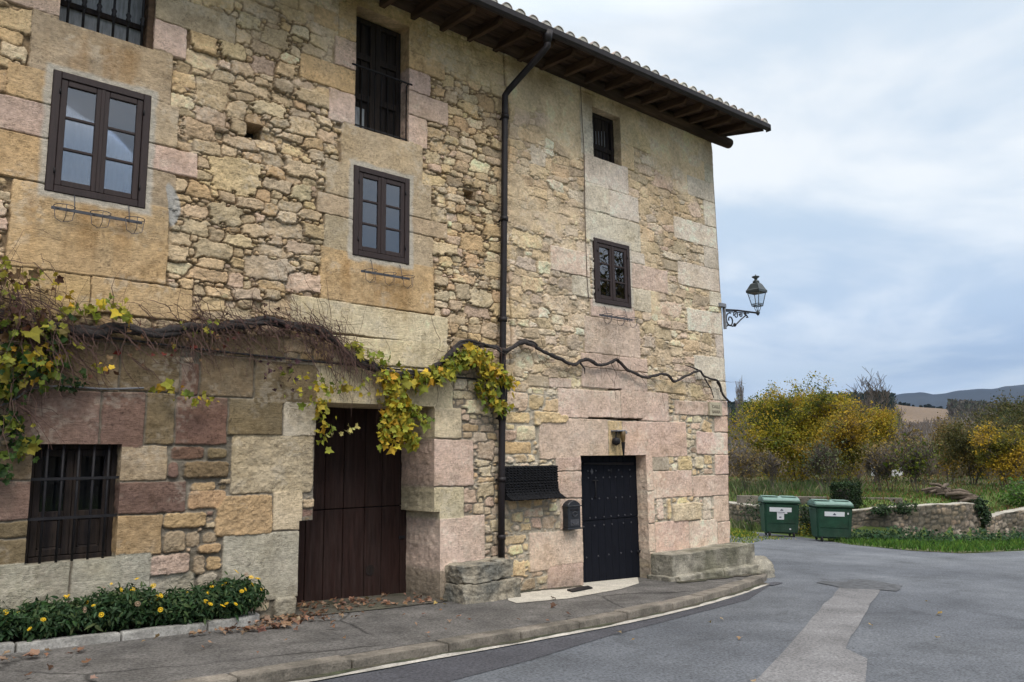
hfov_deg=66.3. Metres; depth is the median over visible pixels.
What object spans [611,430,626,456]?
wall lamp
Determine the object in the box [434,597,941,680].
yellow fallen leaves
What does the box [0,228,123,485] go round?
creeper
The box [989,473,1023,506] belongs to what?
green shrub
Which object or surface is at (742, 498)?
garden edging
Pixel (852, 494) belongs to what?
clipped bush
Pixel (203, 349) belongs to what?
cable
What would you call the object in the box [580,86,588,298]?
cable
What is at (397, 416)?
grapevine
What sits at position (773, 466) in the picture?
twiggy shrub
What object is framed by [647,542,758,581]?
stone bench
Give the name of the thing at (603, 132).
window
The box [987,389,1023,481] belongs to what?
dark tree
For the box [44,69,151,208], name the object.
window
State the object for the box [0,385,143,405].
cable
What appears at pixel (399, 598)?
garage threshold
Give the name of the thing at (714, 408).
street plaque
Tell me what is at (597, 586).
door step
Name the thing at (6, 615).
daisy bush
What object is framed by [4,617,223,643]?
flower bed soil
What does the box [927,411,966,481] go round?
russet tree
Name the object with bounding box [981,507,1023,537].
garden wall
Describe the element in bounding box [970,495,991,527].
ivy
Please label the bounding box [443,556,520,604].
mounting block
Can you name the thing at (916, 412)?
terrain
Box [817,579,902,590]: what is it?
rough patch
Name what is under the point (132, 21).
window
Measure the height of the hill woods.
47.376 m
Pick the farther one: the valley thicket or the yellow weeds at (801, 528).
the valley thicket
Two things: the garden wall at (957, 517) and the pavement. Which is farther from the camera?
the garden wall at (957, 517)
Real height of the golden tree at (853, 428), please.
4.494 m
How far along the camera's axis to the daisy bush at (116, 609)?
7.62 m
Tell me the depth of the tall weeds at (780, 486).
34.10 m
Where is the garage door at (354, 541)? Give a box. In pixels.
[296,407,406,602]
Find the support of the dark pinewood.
on the terrain at (916, 412)
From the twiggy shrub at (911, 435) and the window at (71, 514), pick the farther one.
the twiggy shrub at (911, 435)
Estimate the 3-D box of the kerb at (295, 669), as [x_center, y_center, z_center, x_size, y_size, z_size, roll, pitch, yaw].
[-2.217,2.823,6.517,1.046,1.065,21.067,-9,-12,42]
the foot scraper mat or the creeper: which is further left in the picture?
the creeper
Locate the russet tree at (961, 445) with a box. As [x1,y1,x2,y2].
[929,412,1001,484]
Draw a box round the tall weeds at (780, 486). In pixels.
[729,473,866,531]
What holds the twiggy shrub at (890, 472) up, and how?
on the terrain at (916, 412)
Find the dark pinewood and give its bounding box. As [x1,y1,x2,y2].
[727,390,896,424]
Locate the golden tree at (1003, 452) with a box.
[967,417,1023,489]
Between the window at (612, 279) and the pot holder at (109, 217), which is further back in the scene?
the window at (612, 279)
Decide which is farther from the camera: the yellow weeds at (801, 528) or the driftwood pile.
the driftwood pile
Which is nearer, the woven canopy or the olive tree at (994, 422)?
the woven canopy
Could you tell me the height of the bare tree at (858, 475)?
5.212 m
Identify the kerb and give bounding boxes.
[0,612,259,654]
[170,573,766,681]
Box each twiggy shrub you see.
[728,427,781,487]
[741,439,795,490]
[793,430,848,489]
[851,442,899,490]
[854,436,907,490]
[880,428,949,492]
[889,418,951,482]
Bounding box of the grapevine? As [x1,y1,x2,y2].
[0,247,744,454]
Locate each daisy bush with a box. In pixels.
[0,594,99,641]
[0,600,20,635]
[75,577,165,633]
[143,582,227,625]
[190,569,268,621]
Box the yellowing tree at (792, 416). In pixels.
[728,371,881,482]
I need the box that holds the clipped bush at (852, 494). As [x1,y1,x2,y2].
[828,480,862,508]
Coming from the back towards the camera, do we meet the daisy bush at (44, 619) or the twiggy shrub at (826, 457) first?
the twiggy shrub at (826, 457)
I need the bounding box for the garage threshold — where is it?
[296,593,446,615]
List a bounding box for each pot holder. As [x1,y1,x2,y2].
[51,195,144,233]
[361,260,414,287]
[599,306,638,327]
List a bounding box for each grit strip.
[261,614,295,618]
[520,585,581,592]
[678,573,761,582]
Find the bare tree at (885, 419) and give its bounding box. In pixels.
[837,369,905,482]
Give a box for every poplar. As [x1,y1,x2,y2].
[727,408,735,450]
[734,379,746,453]
[735,422,740,451]
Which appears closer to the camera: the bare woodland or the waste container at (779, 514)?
the waste container at (779, 514)
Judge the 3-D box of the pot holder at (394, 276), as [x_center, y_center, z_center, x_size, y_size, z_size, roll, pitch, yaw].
[-1.630,-0.894,10.325,0.748,0.358,0.276,7,-11,-41]
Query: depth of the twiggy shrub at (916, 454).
31.57 m
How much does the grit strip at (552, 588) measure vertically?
0.066 m
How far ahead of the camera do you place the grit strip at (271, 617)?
8.85 m
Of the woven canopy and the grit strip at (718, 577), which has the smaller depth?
the woven canopy
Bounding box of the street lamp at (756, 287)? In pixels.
[718,274,766,328]
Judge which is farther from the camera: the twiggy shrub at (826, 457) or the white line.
the twiggy shrub at (826, 457)
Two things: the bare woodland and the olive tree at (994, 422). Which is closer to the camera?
the olive tree at (994, 422)
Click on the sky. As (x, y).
(879, 213)
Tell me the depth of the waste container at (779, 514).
26.18 m
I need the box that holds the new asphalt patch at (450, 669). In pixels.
[319,585,769,681]
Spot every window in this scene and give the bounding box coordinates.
[24,444,118,563]
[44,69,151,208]
[59,0,155,48]
[352,165,409,264]
[592,112,614,163]
[592,237,631,307]
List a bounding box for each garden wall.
[729,501,980,536]
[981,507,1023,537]
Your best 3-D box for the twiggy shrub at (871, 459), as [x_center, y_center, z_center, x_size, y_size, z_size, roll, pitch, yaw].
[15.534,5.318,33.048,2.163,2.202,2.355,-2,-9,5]
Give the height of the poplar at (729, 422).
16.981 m
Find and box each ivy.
[739,495,815,533]
[866,499,918,516]
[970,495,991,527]
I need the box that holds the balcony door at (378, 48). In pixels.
[355,16,400,138]
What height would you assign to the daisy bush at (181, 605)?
0.480 m
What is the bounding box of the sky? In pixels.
[497,0,1023,401]
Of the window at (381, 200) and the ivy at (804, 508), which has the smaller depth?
the window at (381, 200)
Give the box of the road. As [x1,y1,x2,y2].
[228,532,1023,681]
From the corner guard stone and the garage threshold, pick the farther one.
the corner guard stone
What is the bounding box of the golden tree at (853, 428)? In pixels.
[783,395,883,484]
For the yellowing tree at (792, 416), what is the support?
on the terrain at (916, 412)
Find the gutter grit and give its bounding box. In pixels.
[278,582,766,681]
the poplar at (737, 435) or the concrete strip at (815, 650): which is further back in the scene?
the poplar at (737, 435)
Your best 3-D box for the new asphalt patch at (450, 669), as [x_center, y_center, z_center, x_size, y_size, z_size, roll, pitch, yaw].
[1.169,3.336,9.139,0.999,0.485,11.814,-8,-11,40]
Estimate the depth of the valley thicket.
66.28 m
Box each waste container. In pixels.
[758,495,800,536]
[807,499,853,541]
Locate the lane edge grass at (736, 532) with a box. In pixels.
[730,527,758,536]
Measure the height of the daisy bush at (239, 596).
0.601 m
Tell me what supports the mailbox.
attached to the stone house
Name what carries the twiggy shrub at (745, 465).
on the terrain at (916, 412)
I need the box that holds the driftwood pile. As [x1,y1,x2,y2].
[921,483,978,502]
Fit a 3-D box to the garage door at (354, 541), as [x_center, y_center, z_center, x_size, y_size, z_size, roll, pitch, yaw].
[-2.298,2.379,10.505,2.200,3.100,0.090,7,-11,-41]
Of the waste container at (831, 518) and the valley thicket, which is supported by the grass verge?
the waste container at (831, 518)
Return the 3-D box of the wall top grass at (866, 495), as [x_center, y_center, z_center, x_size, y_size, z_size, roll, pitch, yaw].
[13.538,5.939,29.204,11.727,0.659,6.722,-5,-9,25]
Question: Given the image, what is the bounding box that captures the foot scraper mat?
[567,586,592,591]
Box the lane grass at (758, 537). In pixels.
[730,535,791,542]
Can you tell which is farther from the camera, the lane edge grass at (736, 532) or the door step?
the lane edge grass at (736, 532)
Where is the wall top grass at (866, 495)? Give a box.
[732,490,1023,509]
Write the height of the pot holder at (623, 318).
0.358 m
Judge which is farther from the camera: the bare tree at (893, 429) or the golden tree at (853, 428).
the bare tree at (893, 429)
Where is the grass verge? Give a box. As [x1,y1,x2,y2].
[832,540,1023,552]
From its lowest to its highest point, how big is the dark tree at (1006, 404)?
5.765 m
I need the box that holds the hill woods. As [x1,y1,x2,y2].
[946,398,1015,421]
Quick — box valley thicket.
[728,446,1023,477]
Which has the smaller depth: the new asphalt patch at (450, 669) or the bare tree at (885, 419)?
the new asphalt patch at (450, 669)
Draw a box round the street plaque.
[708,402,721,415]
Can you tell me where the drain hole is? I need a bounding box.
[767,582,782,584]
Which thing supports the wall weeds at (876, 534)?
on the grass verge
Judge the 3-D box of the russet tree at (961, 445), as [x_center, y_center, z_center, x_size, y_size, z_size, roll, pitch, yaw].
[23.138,5.385,39.009,3.878,3.613,4.260,-1,-9,0]
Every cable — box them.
[0,331,507,426]
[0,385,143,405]
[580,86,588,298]
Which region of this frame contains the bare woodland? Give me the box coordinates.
[728,415,982,473]
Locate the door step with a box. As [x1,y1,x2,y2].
[508,577,638,602]
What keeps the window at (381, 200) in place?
in the stone house
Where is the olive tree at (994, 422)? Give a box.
[960,416,1012,478]
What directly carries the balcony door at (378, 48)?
in the stone house
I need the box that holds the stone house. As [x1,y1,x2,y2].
[0,0,770,637]
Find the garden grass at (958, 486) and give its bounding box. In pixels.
[728,474,1023,512]
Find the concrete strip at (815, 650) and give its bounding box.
[754,587,879,681]
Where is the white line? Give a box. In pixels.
[287,584,767,681]
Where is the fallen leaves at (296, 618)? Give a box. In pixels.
[0,592,569,678]
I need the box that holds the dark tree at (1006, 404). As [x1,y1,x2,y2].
[958,390,1023,471]
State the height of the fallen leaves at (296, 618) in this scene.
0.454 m
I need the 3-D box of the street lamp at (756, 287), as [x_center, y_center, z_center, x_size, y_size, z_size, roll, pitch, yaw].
[4.671,-0.822,16.025,1.556,1.290,0.312,7,-11,-41]
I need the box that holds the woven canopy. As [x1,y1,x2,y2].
[505,465,566,500]
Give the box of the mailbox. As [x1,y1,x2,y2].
[562,500,581,529]
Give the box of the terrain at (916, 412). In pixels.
[729,385,1023,552]
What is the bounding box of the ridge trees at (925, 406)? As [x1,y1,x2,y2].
[898,402,947,408]
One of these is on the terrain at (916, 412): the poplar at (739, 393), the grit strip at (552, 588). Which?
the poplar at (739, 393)
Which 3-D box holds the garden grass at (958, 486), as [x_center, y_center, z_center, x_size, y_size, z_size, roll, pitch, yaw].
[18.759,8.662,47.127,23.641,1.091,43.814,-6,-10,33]
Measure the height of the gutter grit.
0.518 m
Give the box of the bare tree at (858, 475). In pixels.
[842,397,870,478]
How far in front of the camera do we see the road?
9.27 m
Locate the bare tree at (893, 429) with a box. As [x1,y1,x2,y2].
[866,397,902,476]
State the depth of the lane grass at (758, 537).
24.83 m
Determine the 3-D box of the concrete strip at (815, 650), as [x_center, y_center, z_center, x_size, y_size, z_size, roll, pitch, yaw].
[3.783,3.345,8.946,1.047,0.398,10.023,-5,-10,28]
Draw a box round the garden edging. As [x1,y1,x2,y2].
[737,495,902,504]
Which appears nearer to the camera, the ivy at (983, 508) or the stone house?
the stone house
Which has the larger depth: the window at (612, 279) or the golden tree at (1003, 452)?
the golden tree at (1003, 452)
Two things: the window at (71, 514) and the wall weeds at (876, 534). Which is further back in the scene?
the wall weeds at (876, 534)
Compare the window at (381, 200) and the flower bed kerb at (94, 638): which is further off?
the window at (381, 200)
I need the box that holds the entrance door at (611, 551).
[580,455,640,582]
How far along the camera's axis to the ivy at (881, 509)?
25.20 m
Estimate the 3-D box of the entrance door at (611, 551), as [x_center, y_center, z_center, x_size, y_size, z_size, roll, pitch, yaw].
[1.560,2.965,12.991,1.720,2.220,0.142,7,-11,-41]
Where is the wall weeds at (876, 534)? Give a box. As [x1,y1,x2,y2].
[850,525,1023,542]
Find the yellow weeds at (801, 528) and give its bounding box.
[796,516,810,536]
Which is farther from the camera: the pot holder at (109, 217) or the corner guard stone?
the corner guard stone
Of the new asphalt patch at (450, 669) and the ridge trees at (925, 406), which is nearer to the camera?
the new asphalt patch at (450, 669)
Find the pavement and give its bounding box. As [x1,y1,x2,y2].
[0,575,752,681]
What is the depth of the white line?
7.99 m
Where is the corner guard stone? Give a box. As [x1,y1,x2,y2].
[753,555,774,577]

